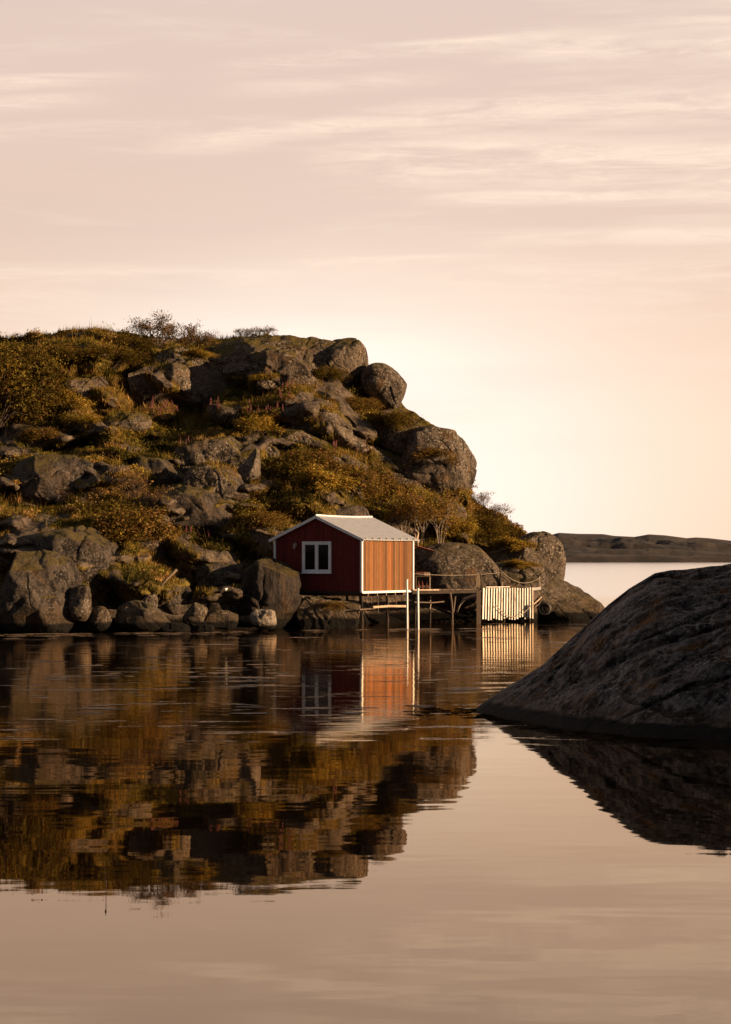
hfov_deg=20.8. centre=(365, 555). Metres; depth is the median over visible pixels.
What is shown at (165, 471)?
boulder
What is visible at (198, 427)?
grass
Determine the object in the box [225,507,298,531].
bush
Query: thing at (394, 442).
rock outcrop
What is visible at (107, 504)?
bush
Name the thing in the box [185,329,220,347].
thorn bush
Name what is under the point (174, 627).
boulder
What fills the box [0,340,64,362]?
bush
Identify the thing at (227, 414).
rock outcrop
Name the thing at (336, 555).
cabin
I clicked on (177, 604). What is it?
rock outcrop
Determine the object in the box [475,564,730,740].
rock outcrop
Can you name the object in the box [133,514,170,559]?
boulder
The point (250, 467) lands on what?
rock outcrop
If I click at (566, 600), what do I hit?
rock outcrop
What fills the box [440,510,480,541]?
bush
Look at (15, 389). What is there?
bush
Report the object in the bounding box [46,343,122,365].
bush
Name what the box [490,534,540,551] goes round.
bush
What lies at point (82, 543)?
rock outcrop
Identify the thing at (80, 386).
rock outcrop
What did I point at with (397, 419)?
bush
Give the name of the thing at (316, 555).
window
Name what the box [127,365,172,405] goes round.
rock outcrop
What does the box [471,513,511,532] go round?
bush
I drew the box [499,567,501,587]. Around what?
mooring post
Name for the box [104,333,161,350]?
bush
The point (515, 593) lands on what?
slatted screen
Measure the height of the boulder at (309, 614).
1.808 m
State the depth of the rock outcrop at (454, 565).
93.75 m
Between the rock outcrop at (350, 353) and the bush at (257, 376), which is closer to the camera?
the bush at (257, 376)
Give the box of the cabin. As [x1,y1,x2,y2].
[269,514,418,627]
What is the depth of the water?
21.74 m
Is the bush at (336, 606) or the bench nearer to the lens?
the bush at (336, 606)
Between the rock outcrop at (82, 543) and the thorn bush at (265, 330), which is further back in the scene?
the thorn bush at (265, 330)
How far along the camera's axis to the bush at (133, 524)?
85.78 m
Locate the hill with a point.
(294, 412)
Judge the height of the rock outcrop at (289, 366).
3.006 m
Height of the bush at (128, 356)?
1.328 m
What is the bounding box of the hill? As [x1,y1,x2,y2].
[0,330,524,631]
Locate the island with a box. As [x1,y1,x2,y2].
[552,533,730,561]
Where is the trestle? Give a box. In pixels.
[474,571,485,588]
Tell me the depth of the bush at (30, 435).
98.17 m
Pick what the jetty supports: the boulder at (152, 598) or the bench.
the bench
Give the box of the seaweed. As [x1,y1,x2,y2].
[405,705,698,747]
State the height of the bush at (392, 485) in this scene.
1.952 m
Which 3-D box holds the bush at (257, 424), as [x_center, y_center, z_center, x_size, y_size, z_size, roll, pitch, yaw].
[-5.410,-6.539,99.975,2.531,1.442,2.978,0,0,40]
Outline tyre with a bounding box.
[539,602,551,614]
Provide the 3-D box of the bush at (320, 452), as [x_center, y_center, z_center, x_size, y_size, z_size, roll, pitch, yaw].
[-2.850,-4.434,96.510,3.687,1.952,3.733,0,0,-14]
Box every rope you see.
[495,604,530,616]
[501,570,539,582]
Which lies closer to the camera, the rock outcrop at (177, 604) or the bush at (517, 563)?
the rock outcrop at (177, 604)
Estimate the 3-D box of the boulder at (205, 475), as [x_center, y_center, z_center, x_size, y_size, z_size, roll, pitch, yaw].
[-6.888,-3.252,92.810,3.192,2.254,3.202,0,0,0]
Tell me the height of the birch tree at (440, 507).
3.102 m
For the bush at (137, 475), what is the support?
on the hill
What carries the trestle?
on the jetty
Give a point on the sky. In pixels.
(518, 210)
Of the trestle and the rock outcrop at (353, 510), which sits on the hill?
the rock outcrop at (353, 510)
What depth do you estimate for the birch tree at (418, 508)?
97.38 m
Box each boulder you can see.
[0,549,82,632]
[9,454,100,506]
[69,585,91,621]
[88,606,111,631]
[115,600,169,631]
[132,456,184,486]
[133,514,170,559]
[142,593,157,606]
[160,622,190,632]
[182,602,207,628]
[183,462,250,501]
[194,624,214,631]
[202,610,238,629]
[238,557,301,627]
[249,609,276,629]
[267,444,279,457]
[293,595,360,627]
[360,363,406,409]
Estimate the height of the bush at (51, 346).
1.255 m
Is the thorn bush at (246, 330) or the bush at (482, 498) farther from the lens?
the thorn bush at (246, 330)
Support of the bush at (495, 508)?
on the hill
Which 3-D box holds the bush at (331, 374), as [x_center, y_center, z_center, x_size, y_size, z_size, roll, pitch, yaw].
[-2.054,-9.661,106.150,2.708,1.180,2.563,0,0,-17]
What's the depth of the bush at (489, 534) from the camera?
101.26 m
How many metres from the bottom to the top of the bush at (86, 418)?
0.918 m
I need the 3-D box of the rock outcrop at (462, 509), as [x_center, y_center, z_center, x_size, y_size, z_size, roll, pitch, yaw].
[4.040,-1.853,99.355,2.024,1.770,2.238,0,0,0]
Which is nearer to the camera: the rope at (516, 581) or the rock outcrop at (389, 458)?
the rope at (516, 581)
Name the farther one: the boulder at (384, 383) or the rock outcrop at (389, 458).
the boulder at (384, 383)
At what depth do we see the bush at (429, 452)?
101.26 m
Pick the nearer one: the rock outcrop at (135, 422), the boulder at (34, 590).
the boulder at (34, 590)
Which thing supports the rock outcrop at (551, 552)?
on the hill
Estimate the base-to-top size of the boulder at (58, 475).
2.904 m
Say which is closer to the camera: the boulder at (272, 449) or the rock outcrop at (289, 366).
the boulder at (272, 449)
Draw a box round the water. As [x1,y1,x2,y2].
[0,562,730,1023]
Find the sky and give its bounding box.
[0,0,730,540]
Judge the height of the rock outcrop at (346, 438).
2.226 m
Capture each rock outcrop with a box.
[34,525,119,591]
[58,376,109,401]
[104,412,151,431]
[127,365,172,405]
[152,347,230,408]
[157,484,236,537]
[161,577,192,614]
[174,435,265,473]
[192,562,241,613]
[203,335,368,387]
[207,404,240,425]
[239,448,260,483]
[256,348,318,393]
[272,429,327,445]
[317,411,366,450]
[319,338,367,387]
[335,505,368,515]
[358,444,405,472]
[374,408,421,456]
[387,471,426,490]
[401,426,476,499]
[414,542,513,619]
[444,501,466,533]
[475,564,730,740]
[486,546,544,572]
[495,562,548,620]
[518,531,565,580]
[537,576,604,620]
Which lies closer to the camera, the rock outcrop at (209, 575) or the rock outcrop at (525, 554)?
the rock outcrop at (209, 575)
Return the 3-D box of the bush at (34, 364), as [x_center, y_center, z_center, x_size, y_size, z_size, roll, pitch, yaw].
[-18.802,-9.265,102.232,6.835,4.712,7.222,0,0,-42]
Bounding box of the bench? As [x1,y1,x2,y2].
[416,572,430,588]
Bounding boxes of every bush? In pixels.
[0,336,79,420]
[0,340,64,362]
[0,353,73,428]
[16,425,63,443]
[28,341,84,359]
[41,384,98,414]
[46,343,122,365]
[63,412,102,427]
[71,494,152,516]
[83,343,156,368]
[91,499,181,544]
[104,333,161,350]
[109,466,153,501]
[124,309,187,346]
[138,484,173,507]
[153,320,207,346]
[181,346,220,359]
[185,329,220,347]
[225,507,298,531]
[232,327,259,337]
[232,411,287,436]
[246,372,280,383]
[249,324,278,336]
[260,446,346,488]
[275,446,347,468]
[282,459,360,497]
[310,364,351,382]
[311,458,390,501]
[314,600,345,612]
[345,393,385,410]
[364,472,412,504]
[369,406,421,432]
[408,445,459,464]
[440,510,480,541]
[471,491,495,505]
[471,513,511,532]
[473,523,523,545]
[487,503,512,517]
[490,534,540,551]
[497,558,543,569]
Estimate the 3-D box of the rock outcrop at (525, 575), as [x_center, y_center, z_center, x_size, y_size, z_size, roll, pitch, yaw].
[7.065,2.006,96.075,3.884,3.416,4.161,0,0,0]
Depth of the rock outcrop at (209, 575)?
84.79 m
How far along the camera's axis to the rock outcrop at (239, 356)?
107.36 m
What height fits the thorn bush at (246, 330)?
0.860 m
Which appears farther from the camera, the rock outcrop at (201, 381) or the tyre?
the rock outcrop at (201, 381)
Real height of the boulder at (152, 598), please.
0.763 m
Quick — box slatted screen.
[482,586,532,619]
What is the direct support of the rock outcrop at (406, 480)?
on the hill
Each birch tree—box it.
[382,485,430,533]
[393,486,445,542]
[416,484,468,543]
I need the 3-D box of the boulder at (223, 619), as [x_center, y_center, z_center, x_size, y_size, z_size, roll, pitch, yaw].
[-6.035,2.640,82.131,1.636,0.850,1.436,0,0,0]
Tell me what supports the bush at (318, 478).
on the hill
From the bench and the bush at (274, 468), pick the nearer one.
the bench
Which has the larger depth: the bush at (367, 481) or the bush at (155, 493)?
the bush at (367, 481)
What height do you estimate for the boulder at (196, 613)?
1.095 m
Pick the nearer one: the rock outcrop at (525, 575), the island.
the rock outcrop at (525, 575)
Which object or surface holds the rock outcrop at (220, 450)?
on the hill
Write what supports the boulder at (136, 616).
in the water
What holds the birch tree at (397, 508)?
on the hill
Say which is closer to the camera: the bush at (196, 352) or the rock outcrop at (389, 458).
the rock outcrop at (389, 458)
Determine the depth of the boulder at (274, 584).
84.13 m
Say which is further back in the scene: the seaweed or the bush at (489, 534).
the bush at (489, 534)
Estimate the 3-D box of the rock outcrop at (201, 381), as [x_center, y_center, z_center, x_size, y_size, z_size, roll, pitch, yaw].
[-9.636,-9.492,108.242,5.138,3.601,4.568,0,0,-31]
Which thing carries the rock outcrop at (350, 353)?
on the hill
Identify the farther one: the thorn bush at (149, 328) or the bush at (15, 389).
the thorn bush at (149, 328)
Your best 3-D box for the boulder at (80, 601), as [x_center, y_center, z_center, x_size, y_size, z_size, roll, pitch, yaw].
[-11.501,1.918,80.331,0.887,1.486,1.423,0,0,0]
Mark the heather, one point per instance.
(157, 443)
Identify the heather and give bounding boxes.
[0,322,526,581]
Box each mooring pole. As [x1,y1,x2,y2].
[406,579,407,628]
[417,588,418,629]
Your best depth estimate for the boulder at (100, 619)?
80.36 m
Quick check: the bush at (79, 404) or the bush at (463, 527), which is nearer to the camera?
the bush at (463, 527)
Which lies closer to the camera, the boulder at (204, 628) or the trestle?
the boulder at (204, 628)
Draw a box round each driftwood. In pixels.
[161,569,177,586]
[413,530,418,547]
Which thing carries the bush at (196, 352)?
on the hill
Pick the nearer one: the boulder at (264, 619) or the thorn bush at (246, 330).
the boulder at (264, 619)
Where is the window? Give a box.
[301,541,331,573]
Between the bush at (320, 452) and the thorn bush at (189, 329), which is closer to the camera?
the bush at (320, 452)
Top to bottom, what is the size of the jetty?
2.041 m
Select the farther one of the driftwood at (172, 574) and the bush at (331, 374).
the bush at (331, 374)
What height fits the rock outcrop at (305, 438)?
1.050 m
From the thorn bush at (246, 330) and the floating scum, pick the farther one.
the thorn bush at (246, 330)
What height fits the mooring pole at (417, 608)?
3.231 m
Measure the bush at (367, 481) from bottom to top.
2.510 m
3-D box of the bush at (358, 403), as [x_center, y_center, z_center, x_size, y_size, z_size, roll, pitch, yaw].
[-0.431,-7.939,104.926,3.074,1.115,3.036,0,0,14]
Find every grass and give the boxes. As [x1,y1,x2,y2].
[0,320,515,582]
[0,326,525,604]
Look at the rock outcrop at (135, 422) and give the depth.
100.23 m
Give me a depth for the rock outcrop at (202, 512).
89.34 m
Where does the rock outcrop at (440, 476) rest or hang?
on the hill
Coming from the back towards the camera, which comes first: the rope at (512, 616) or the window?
the rope at (512, 616)
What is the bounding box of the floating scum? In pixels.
[0,628,505,713]
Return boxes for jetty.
[402,587,541,624]
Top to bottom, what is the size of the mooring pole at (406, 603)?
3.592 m

